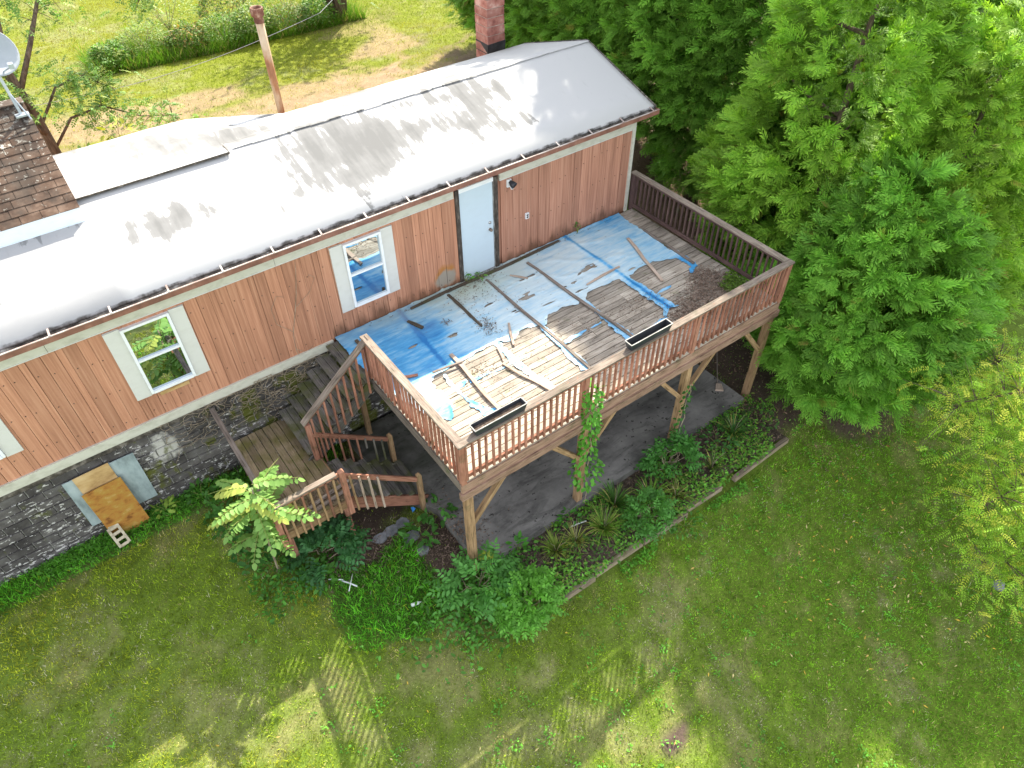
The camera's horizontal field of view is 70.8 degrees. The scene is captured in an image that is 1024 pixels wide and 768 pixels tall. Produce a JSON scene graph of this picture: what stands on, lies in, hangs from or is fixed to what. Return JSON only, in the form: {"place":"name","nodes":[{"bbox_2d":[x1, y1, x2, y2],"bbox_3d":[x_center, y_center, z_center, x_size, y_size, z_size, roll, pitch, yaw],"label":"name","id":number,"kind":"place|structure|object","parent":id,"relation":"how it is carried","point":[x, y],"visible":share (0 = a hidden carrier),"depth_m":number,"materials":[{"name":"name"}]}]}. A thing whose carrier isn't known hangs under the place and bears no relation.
{"place":"outdoors","nodes":[
{"label":"outdoors","id":0,"kind":"place"},
{"bbox_2d":[72,0,369,75],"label":"tall grass","id":1,"kind":"structure","parent":0,"point":[152,57],"depth_m":26.87,"materials":[{"name":"plant"}]},
{"bbox_2d":[0,0,475,149],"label":"yard grass","id":2,"kind":"structure","parent":0,"point":[196,2],"depth_m":26.95,"materials":[{"name":"plant"}]},
{"bbox_2d":[0,0,1023,767],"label":"ground","id":3,"kind":"structure","parent":0,"point":[394,68],"depth_m":13.03,"materials":[{"name":"plant"}]},
{"bbox_2d":[0,0,208,154],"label":"locust tree","id":4,"kind":"object","parent":3,"relation":"on","point":[15,83],"visible":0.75,"depth_m":15.90,"materials":[{"name":"green plant"}]},
{"bbox_2d":[4,482,218,614],"bbox_3d":[-7.280,2.924,13.059,3.837,0.244,0.781,-28,51,-24],"label":"weed patch","id":5,"kind":"object","parent":3,"relation":"on","point":[75,554],"visible":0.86,"depth_m":13.08,"materials":[{"name":"green plant"}]},
{"bbox_2d":[84,38,139,67],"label":"overgrown bush","id":6,"kind":"object","parent":3,"relation":"on","point":[95,49],"visible":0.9,"depth_m":25.29,"materials":[{"name":"green plant"}]},
{"bbox_2d":[91,115,138,143],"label":"weed stalk","id":7,"kind":"object","parent":3,"relation":"on","point":[111,127],"visible":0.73,"depth_m":14.58,"materials":[{"name":"yellow plant"}]},
{"bbox_2d":[81,477,150,537],"bbox_3d":[-7.081,2.236,12.931,0.716,1.254,0.138,-28,51,-24],"label":"strand board","id":8,"kind":"object","parent":3,"relation":"on","point":[113,502],"visible":0.86,"depth_m":12.87,"materials":[{"name":"wood"}]},
{"bbox_2d":[106,523,130,547],"bbox_3d":[-7.162,2.757,13.117,0.466,0.416,0.222,34,54,29],"label":"cinder block","id":9,"kind":"object","parent":3,"relation":"on","point":[116,533],"depth_m":13.04,"materials":[{"name":"concrete"}]},
{"bbox_2d":[116,17,175,54],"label":"overgrown bush","id":10,"kind":"object","parent":3,"relation":"on","point":[125,34],"visible":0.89,"depth_m":25.95,"materials":[{"name":"green plant"}]},
{"bbox_2d":[125,0,202,28],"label":"overgrown bush","id":11,"kind":"object","parent":3,"relation":"on","point":[161,19],"visible":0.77,"depth_m":27.59,"materials":[{"name":"green plant"}]},
{"bbox_2d":[149,495,180,518],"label":"weed","id":12,"kind":"object","parent":3,"relation":"on","point":[171,497],"visible":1,"depth_m":13.49,"materials":[{"name":"green plant"}]},
{"bbox_2d":[159,19,209,50],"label":"overgrown bush","id":13,"kind":"object","parent":3,"relation":"on","point":[174,31],"visible":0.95,"depth_m":26.29,"materials":[{"name":"green plant"}]},
{"bbox_2d":[183,477,221,507],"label":"weed","id":14,"kind":"object","parent":3,"relation":"on","point":[206,480],"visible":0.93,"depth_m":13.66,"materials":[{"name":"green plant"}]},
{"bbox_2d":[192,11,253,41],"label":"overgrown bush","id":15,"kind":"object","parent":3,"relation":"on","point":[213,19],"visible":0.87,"depth_m":26.78,"materials":[{"name":"green plant"}]},
{"bbox_2d":[202,499,249,539],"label":"weed","id":16,"kind":"object","parent":3,"relation":"on","point":[216,509],"visible":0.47,"depth_m":13.24,"materials":[{"name":"green plant"}]},
{"bbox_2d":[194,0,258,21],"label":"overgrown bush","id":17,"kind":"object","parent":3,"relation":"on","point":[204,2],"visible":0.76,"depth_m":28.02,"materials":[{"name":"green plant"}]},
{"bbox_2d":[228,0,279,34],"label":"overgrown bush","id":18,"kind":"object","parent":3,"relation":"on","point":[240,10],"visible":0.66,"depth_m":27.13,"materials":[{"name":"green plant"}]},
{"bbox_2d":[227,525,282,574],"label":"weed","id":19,"kind":"object","parent":3,"relation":"on","point":[247,552],"visible":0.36,"depth_m":12.83,"materials":[{"name":"green plant"}]},
{"bbox_2d":[207,459,321,570],"bbox_3d":[-4.199,2.541,12.408,1.677,2.557,1.737,-28,51,-24],"label":"sapling","id":20,"kind":"object","parent":3,"relation":"on","point":[253,502],"visible":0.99,"depth_m":11.71,"materials":[{"name":"green plant"}]},
{"bbox_2d":[186,468,367,624],"bbox_3d":[-4.587,2.926,13.380,3.399,0.889,2.376,20,49,19],"label":"weed patch","id":21,"kind":"object","parent":3,"relation":"on","point":[260,569],"visible":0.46,"depth_m":12.92,"materials":[{"name":"green plant"}]},
{"bbox_2d":[264,0,311,30],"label":"overgrown bush","id":22,"kind":"object","parent":3,"relation":"on","point":[288,12],"visible":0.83,"depth_m":27.75,"materials":[{"name":"green plant"}]},
{"bbox_2d":[291,552,338,594],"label":"weed","id":23,"kind":"object","parent":3,"relation":"on","point":[329,568],"visible":0.61,"depth_m":13.01,"materials":[{"name":"green plant"}]},
{"bbox_2d":[294,0,338,24],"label":"overgrown bush","id":24,"kind":"object","parent":3,"relation":"on","point":[308,3],"visible":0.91,"depth_m":28.07,"materials":[{"name":"green plant"}]},
{"bbox_2d":[209,335,428,556],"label":"staircase","id":25,"kind":"structure","parent":3,"relation":"on","point":[387,482],"depth_m":13.41,"materials":[{"name":"brown wood"}]},
{"bbox_2d":[281,514,372,596],"bbox_3d":[-3.379,2.981,13.166,1.765,1.159,1.496,-28,51,-24],"label":"bush","id":26,"kind":"object","parent":3,"relation":"on","point":[337,528],"visible":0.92,"depth_m":12.94,"materials":[{"name":"green plant"}]},
{"bbox_2d":[0,39,659,585],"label":"house","id":27,"kind":"structure","parent":3,"relation":"on","point":[152,279],"depth_m":12.77,"materials":[{"name":"paint"}]},
{"bbox_2d":[0,419,23,459],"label":"window","id":28,"kind":"structure","parent":27,"relation":"in","point":[9,446],"depth_m":11.17,"materials":[{"name":"plastic"}]},
{"bbox_2d":[0,33,31,118],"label":"satellite dish","id":29,"kind":"object","parent":27,"relation":"attached to","point":[9,58],"visible":1,"depth_m":11.13,"materials":[{"name":"metal"}]},
{"bbox_2d":[62,453,157,525],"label":"wall panel","id":30,"kind":"structure","parent":27,"relation":"attached to","point":[128,470],"depth_m":12.81,"materials":[{"name":"metal"}]},
{"bbox_2d":[72,463,117,494],"bbox_3d":[-7.180,1.706,12.492,0.611,0.640,0.026,-28,51,-24],"label":"plywood sheet","id":31,"kind":"object","parent":30,"relation":"attached to","point":[95,478],"visible":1,"depth_m":12.41,"materials":[{"name":"wood"}]},
{"bbox_2d":[102,304,209,400],"bbox_3d":[-5.794,-0.491,11.845,1.252,1.471,0.090,-28,51,-24],"label":"window","id":32,"kind":"structure","parent":27,"relation":"in","point":[165,345],"depth_m":11.80,"materials":[{"name":"plastic"}]},
{"bbox_2d":[157,353,346,462],"bbox_3d":[-4.713,0.391,13.804,3.729,1.209,0.041,-28,51,-24],"label":"dead vine","id":33,"kind":"object","parent":27,"relation":"attached to","point":[258,396],"visible":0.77,"depth_m":13.39,"materials":[{"name":"plant"}]},
{"bbox_2d":[249,5,284,112],"bbox_3d":[-5.032,-6.149,15.476,0.260,3.630,0.264,-28,51,-24],"label":"vent pipe","id":34,"kind":"object","parent":27,"relation":"attached to","point":[257,13],"visible":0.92,"depth_m":14.75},
{"bbox_2d":[229,352,338,418],"bbox_3d":[-4.020,-0.213,13.903,3.116,0.612,0.041,-28,51,-24],"label":"dead vine","id":35,"kind":"object","parent":27,"relation":"attached to","point":[272,378],"visible":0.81,"depth_m":13.67,"materials":[{"name":"plant"}]},
{"bbox_2d":[328,225,399,312],"bbox_3d":[-2.706,-2.124,13.423,1.256,1.469,0.090,-28,51,-24],"label":"window","id":36,"kind":"structure","parent":27,"relation":"in","point":[365,270],"depth_m":13.38,"materials":[{"name":"plastic"}]},
{"bbox_2d":[454,175,499,281],"bbox_3d":[-0.678,-3.091,14.566,0.995,2.148,0.124,-28,51,-24],"label":"door","id":37,"kind":"structure","parent":27,"relation":"in","point":[476,204],"depth_m":14.50,"materials":[{"name":"paint"}]},
{"bbox_2d":[474,0,505,56],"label":"chimney","id":38,"kind":"object","parent":27,"relation":"on","point":[489,26],"visible":0.27,"depth_m":17.76,"materials":[{"name":"brick"}]},
{"bbox_2d":[311,0,377,19],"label":"yard tree","id":39,"kind":"object","parent":3,"relation":"on","point":[340,5],"visible":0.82,"depth_m":28.45,"materials":[{"name":"green plant"}]},
{"bbox_2d":[279,476,513,604],"bbox_3d":[-1.937,2.935,13.892,4.408,0.688,2.800,3,45,3],"label":"weed patch","id":40,"kind":"object","parent":3,"relation":"on","point":[442,556],"visible":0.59,"depth_m":13.75,"materials":[{"name":"green plant"}]},
{"bbox_2d":[398,514,439,548],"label":"weed","id":41,"kind":"object","parent":3,"relation":"on","point":[402,534],"visible":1,"depth_m":13.83,"materials":[{"name":"green plant"}]},
{"bbox_2d":[439,0,474,30],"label":"hedge tree","id":42,"kind":"object","parent":3,"relation":"on","point":[460,9],"visible":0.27,"depth_m":25.46,"materials":[{"name":"green plant"}]},
{"bbox_2d":[423,537,524,636],"bbox_3d":[-0.592,3.512,12.889,2.019,1.059,1.553,-28,51,-24],"label":"bush","id":43,"kind":"object","parent":3,"relation":"on","point":[465,566],"visible":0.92,"depth_m":12.74,"materials":[{"name":"green plant"}]},
{"bbox_2d":[348,519,599,683],"bbox_3d":[-0.156,3.712,13.415,5.531,0.562,2.154,-28,51,-24],"label":"weed patch","id":44,"kind":"object","parent":3,"relation":"on","point":[467,619],"visible":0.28,"depth_m":12.86,"materials":[{"name":"green plant"}]},
{"bbox_2d":[456,0,528,46],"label":"hedge tree","id":45,"kind":"object","parent":3,"relation":"on","point":[471,22],"visible":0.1,"depth_m":24.84,"materials":[{"name":"green plant"}]},
{"bbox_2d":[503,0,538,48],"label":"hedge tree","id":46,"kind":"object","parent":3,"relation":"on","point":[507,39],"visible":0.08,"depth_m":23.37,"materials":[{"name":"green plant"}]},
{"bbox_2d":[486,561,568,642],"bbox_3d":[0.220,3.790,12.873,1.540,1.079,1.358,-28,51,-24],"label":"bush","id":47,"kind":"object","parent":3,"relation":"on","point":[532,576],"visible":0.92,"depth_m":12.70,"materials":[{"name":"green plant"}]},
{"bbox_2d":[504,0,565,46],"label":"hedge tree","id":48,"kind":"object","parent":3,"relation":"on","point":[516,16],"visible":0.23,"depth_m":22.32,"materials":[{"name":"green plant"}]},
{"bbox_2d":[64,412,1023,767],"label":"lawn weeds","id":49,"kind":"object","parent":3,"relation":"on","point":[692,634],"visible":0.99,"depth_m":13.45,"materials":[{"name":"green plant"}]},
{"bbox_2d":[349,364,743,570],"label":"patio slab","id":50,"kind":"structure","parent":3,"relation":"on","point":[535,496],"depth_m":15.02,"materials":[{"name":"concrete"}]},
{"bbox_2d":[420,493,457,527],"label":"weed","id":51,"kind":"object","parent":50,"relation":"on","point":[451,507],"visible":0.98,"depth_m":14.10,"materials":[{"name":"green plant"}]},
{"bbox_2d":[355,170,794,574],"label":"deck","id":52,"kind":"structure","parent":50,"relation":"on","point":[469,462],"depth_m":13.32,"materials":[{"name":"brown wood"}]},
{"bbox_2d":[469,397,527,435],"bbox_3d":[-0.203,0.510,11.058,0.986,0.155,0.178,-28,51,-24],"label":"planter box","id":53,"kind":"object","parent":52,"relation":"on","point":[478,427],"visible":1,"depth_m":11.04,"materials":[{"name":"plastic"}]},
{"bbox_2d":[335,213,697,419],"bbox_3d":[0.637,-1.431,14.383,7.393,0.042,3.710,-28,51,-24],"label":"tarp","id":54,"kind":"object","parent":52,"relation":"on","point":[604,245],"visible":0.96,"depth_m":14.54,"materials":[{"name":"plastic"}]},
{"bbox_2d":[449,353,499,408],"bbox_3d":[-0.678,-0.059,13.013,0.093,0.037,1.704,-25,50,-22],"label":"wood batten","id":55,"kind":"object","parent":54,"relation":"on","point":[476,383],"visible":0.87,"depth_m":12.97,"materials":[{"name":"wood"}]},
{"bbox_2d":[410,240,558,309],"bbox_3d":[-0.493,-2.359,15.301,3.880,0.038,0.093,-28,52,-25],"label":"wood batten","id":56,"kind":"object","parent":54,"relation":"on","point":[487,273],"visible":1,"depth_m":15.26,"materials":[{"name":"wood"}]},
{"bbox_2d":[486,279,590,368],"bbox_3d":[0.470,-1.223,14.166,0.078,0.038,3.420,-28,51,-25],"label":"wood batten","id":57,"kind":"object","parent":54,"relation":"on","point":[551,334],"visible":0.94,"depth_m":14.09,"materials":[{"name":"wood"}]},
{"bbox_2d":[526,262,633,336],"bbox_3d":[1.351,-1.738,14.664,0.084,0.038,3.235,-31,52,-26],"label":"wood batten","id":58,"kind":"object","parent":54,"relation":"on","point":[598,312],"visible":0.94,"depth_m":14.58,"materials":[{"name":"wood"}]},
{"bbox_2d":[626,238,663,280],"bbox_3d":[2.867,-2.717,15.614,0.089,0.029,1.667,-14,47,-13],"label":"wood batten","id":59,"kind":"object","parent":54,"relation":"on","point":[650,266],"visible":1,"depth_m":15.58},
{"bbox_2d":[643,229,694,263],"bbox_3d":[3.456,-3.058,15.945,0.084,0.037,1.600,-27,51,-24],"label":"wood batten","id":60,"kind":"object","parent":54,"relation":"on","point":[670,247],"visible":1,"depth_m":15.90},
{"bbox_2d":[327,210,713,450],"bbox_3d":[1.451,-1.595,14.523,9.417,0.134,4.307,-28,51,-24],"label":"deck debris","id":61,"kind":"object","parent":52,"relation":"on","point":[545,319],"visible":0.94,"depth_m":14.21,"materials":[{"name":"brown plant"}]},
{"bbox_2d":[567,378,604,502],"bbox_3d":[1.374,1.171,13.080,0.776,3.232,0.653,-28,51,-24],"label":"climbing vine","id":62,"kind":"object","parent":52,"relation":"attached to","point":[595,421],"visible":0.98,"depth_m":12.85,"materials":[{"name":"green plant"}]},
{"bbox_2d":[625,318,672,350],"bbox_3d":[2.347,-0.838,12.361,0.976,0.155,0.178,-28,51,-24],"label":"planter box","id":63,"kind":"object","parent":52,"relation":"on","point":[650,333],"visible":1,"depth_m":12.36,"materials":[{"name":"plastic"}]},
{"bbox_2d":[673,382,696,435],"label":"climbing vine","id":64,"kind":"object","parent":52,"relation":"attached to","point":[683,408],"visible":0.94,"depth_m":14.51,"materials":[{"name":"green plant"}]},
{"bbox_2d":[662,264,760,329],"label":"leaf litter","id":65,"kind":"object","parent":52,"relation":"on","point":[701,289],"visible":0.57,"depth_m":14.73,"materials":[{"name":"plant"}]},
{"bbox_2d":[718,270,750,296],"bbox_3d":[4.598,-2.058,14.881,0.683,0.165,0.799,-28,51,-24],"label":"moss patch","id":66,"kind":"object","parent":52,"relation":"on","point":[733,282],"visible":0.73,"depth_m":14.92,"materials":[{"name":"green plant"}]},
{"bbox_2d":[527,0,600,41],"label":"hedge tree","id":67,"kind":"object","parent":3,"relation":"on","point":[541,15],"visible":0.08,"depth_m":21.37,"materials":[{"name":"green plant"}]},
{"bbox_2d":[557,574,595,606],"bbox_3d":[1.185,3.844,13.453,0.912,0.155,0.115,-27,51,-24],"label":"landscape timber","id":68,"kind":"object","parent":3,"relation":"on","point":[569,595],"visible":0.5,"depth_m":13.44,"materials":[{"name":"brown wood"}]},
{"bbox_2d":[544,0,668,73],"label":"hedge tree","id":69,"kind":"object","parent":3,"relation":"on","point":[577,17],"visible":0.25,"depth_m":20.13,"materials":[{"name":"green plant"}]},
{"bbox_2d":[593,541,643,577],"bbox_3d":[2.059,3.360,13.897,1.201,0.149,0.118,-27,51,-24],"label":"landscape timber","id":70,"kind":"object","parent":3,"relation":"on","point":[629,552],"visible":0.71,"depth_m":13.85,"materials":[{"name":"brown wood"}]},
{"bbox_2d":[216,424,1021,767],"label":"fallen leaves","id":71,"kind":"object","parent":3,"relation":"on","point":[854,586],"visible":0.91,"depth_m":14.26,"materials":[{"name":"brown plant"}]},
{"bbox_2d":[580,0,703,96],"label":"hedge tree","id":72,"kind":"object","parent":3,"relation":"on","point":[604,6],"visible":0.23,"depth_m":19.19,"materials":[{"name":"green plant"}]},
{"bbox_2d":[510,404,785,602],"bbox_3d":[2.970,2.217,14.777,6.750,0.167,1.200,-28,51,-24],"label":"flower bed","id":73,"kind":"object","parent":3,"relation":"on","point":[633,477],"visible":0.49,"depth_m":14.69,"materials":[{"name":"plant"}]},
{"bbox_2d":[505,530,530,554],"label":"weed","id":74,"kind":"object","parent":73,"relation":"on","point":[516,538],"visible":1,"depth_m":13.54,"materials":[{"name":"green plant"}]},
{"bbox_2d":[531,526,576,561],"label":"daylily clump","id":75,"kind":"object","parent":73,"relation":"on","point":[553,546],"visible":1,"depth_m":13.68,"materials":[{"name":"green plant"}]},
{"bbox_2d":[556,506,581,528],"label":"weed","id":76,"kind":"object","parent":73,"relation":"on","point":[572,511],"visible":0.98,"depth_m":14.04,"materials":[{"name":"green plant"}]},
{"bbox_2d":[554,533,597,568],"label":"weed","id":77,"kind":"object","parent":73,"relation":"on","point":[576,553],"visible":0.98,"depth_m":13.58,"materials":[{"name":"green plant"}]},
{"bbox_2d":[560,517,598,553],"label":"daylily clump","id":78,"kind":"object","parent":73,"relation":"on","point":[578,539],"visible":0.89,"depth_m":13.82,"materials":[{"name":"green plant"}]},
{"bbox_2d":[580,500,624,545],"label":"daylily clump","id":79,"kind":"object","parent":73,"relation":"on","point":[607,527],"visible":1,"depth_m":13.97,"materials":[{"name":"green plant"}]},
{"bbox_2d":[584,520,628,563],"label":"weed","id":80,"kind":"object","parent":73,"relation":"on","point":[618,561],"visible":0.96,"depth_m":13.68,"materials":[{"name":"green plant"}]},
{"bbox_2d":[593,479,634,519],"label":"daylily clump","id":81,"kind":"object","parent":73,"relation":"on","point":[614,498],"visible":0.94,"depth_m":14.40,"materials":[{"name":"green plant"}]},
{"bbox_2d":[615,485,678,545],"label":"bush","id":82,"kind":"object","parent":73,"relation":"on","point":[665,512],"visible":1,"depth_m":13.81,"materials":[{"name":"green plant"}]},
{"bbox_2d":[626,474,678,512],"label":"daylily clump","id":83,"kind":"object","parent":73,"relation":"on","point":[654,484],"visible":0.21,"depth_m":14.47,"materials":[{"name":"green plant"}]},
{"bbox_2d":[509,392,802,605],"bbox_3d":[3.119,2.069,14.698,7.177,0.283,1.566,-28,51,-24],"label":"ground cover","id":84,"kind":"object","parent":73,"relation":"on","point":[682,508],"visible":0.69,"depth_m":14.61,"materials":[{"name":"green plant"}]},
{"bbox_2d":[634,427,709,487],"bbox_3d":[3.301,1.456,14.837,1.654,0.981,1.263,-3,45,-2],"label":"bush","id":85,"kind":"object","parent":73,"relation":"on","point":[685,445],"visible":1,"depth_m":14.76,"materials":[{"name":"green plant"}]},
{"bbox_2d":[658,475,696,505],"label":"daylily clump","id":86,"kind":"object","parent":73,"relation":"on","point":[676,492],"visible":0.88,"depth_m":14.54,"materials":[{"name":"green plant"}]},
{"bbox_2d":[701,445,729,475],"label":"daylily clump","id":87,"kind":"object","parent":73,"relation":"on","point":[711,462],"visible":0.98,"depth_m":15.04,"materials":[{"name":"green plant"}]},
{"bbox_2d":[696,420,739,453],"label":"weed","id":88,"kind":"object","parent":73,"relation":"on","point":[717,440],"visible":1,"depth_m":15.40,"materials":[{"name":"green plant"}]},
{"bbox_2d":[713,410,754,443],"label":"daylily clump","id":89,"kind":"object","parent":73,"relation":"on","point":[733,422],"visible":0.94,"depth_m":15.66,"materials":[{"name":"green plant"}]},
{"bbox_2d":[742,402,779,432],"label":"weed","id":90,"kind":"object","parent":73,"relation":"on","point":[761,412],"visible":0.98,"depth_m":15.87,"materials":[{"name":"green plant"}]},
{"bbox_2d":[599,0,749,166],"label":"hedge tree","id":91,"kind":"object","parent":3,"relation":"on","point":[630,16],"visible":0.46,"depth_m":18.41,"materials":[{"name":"green plant"}]},
{"bbox_2d":[669,510,706,540],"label":"weed","id":92,"kind":"object","parent":3,"relation":"on","point":[672,530],"visible":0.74,"depth_m":14.45,"materials":[{"name":"green plant"}]},
{"bbox_2d":[684,485,722,511],"bbox_3d":[3.954,2.367,14.902,1.027,0.169,0.113,-27,51,-24],"label":"landscape timber","id":93,"kind":"object","parent":3,"relation":"on","point":[712,494],"visible":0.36,"depth_m":14.86,"materials":[{"name":"brown wood"}]},
{"bbox_2d":[620,462,793,578],"bbox_3d":[4.121,2.668,14.759,4.874,0.248,0.518,-28,51,-24],"label":"weed patch","id":94,"kind":"object","parent":3,"relation":"on","point":[724,497],"visible":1,"depth_m":14.18,"materials":[{"name":"green plant"}]},
{"bbox_2d":[643,0,787,204],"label":"hedge tree","id":95,"kind":"object","parent":3,"relation":"on","point":[667,164],"visible":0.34,"depth_m":18.45,"materials":[{"name":"green plant"}]},
{"bbox_2d":[731,437,788,481],"bbox_3d":[5.395,1.622,15.618,1.766,0.163,0.104,-29,52,-25],"label":"landscape timber","id":96,"kind":"object","parent":3,"relation":"on","point":[781,443],"visible":0.86,"depth_m":15.54,"materials":[{"name":"brown wood"}]},
{"bbox_2d":[682,0,847,223],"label":"hedge tree","id":97,"kind":"object","parent":3,"relation":"on","point":[726,89],"visible":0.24,"depth_m":17.48,"materials":[{"name":"green plant"}]},
{"bbox_2d":[630,141,924,477],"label":"needle litter","id":98,"kind":"object","parent":3,"relation":"on","point":[772,375],"visible":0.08,"depth_m":16.61,"materials":[{"name":"brown plant"}]},
{"bbox_2d":[680,0,995,333],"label":"arborvitae","id":99,"kind":"object","parent":3,"relation":"on","point":[734,193],"visible":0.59,"depth_m":14.54,"materials":[{"name":"green plant"}]},
{"bbox_2d":[764,0,917,209],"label":"hedge tree","id":100,"kind":"object","parent":3,"relation":"on","point":[880,23],"visible":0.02,"depth_m":18.25,"materials":[{"name":"green plant"}]},
{"bbox_2d":[738,135,1012,433],"bbox_3d":[7.747,-2.314,15.446,5.826,5.919,5.802,-28,51,-24],"label":"arborvitae","id":101,"kind":"object","parent":3,"relation":"on","point":[869,373],"visible":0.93,"depth_m":14.01,"materials":[{"name":"green plant"}]},
{"bbox_2d":[814,0,1023,183],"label":"hedge tree","id":102,"kind":"object","parent":3,"relation":"on","point":[995,2],"visible":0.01,"depth_m":17.41,"materials":[{"name":"green plant"}]},
{"bbox_2d":[816,0,1023,355],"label":"arborvitae","id":103,"kind":"object","parent":3,"relation":"on","point":[1005,184],"visible":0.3,"depth_m":13.77,"materials":[{"name":"green plant"}]},
{"bbox_2d":[884,310,1023,645],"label":"locust tree","id":104,"kind":"object","parent":3,"relation":"on","point":[1015,396],"visible":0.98,"depth_m":13.16,"materials":[{"name":"green plant"}]},
{"bbox_2d":[959,1,1023,297],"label":"hedge tree","id":105,"kind":"object","parent":3,"relation":"on","point":[1013,66],"visible":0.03,"depth_m":16.59,"materials":[{"name":"green plant"}]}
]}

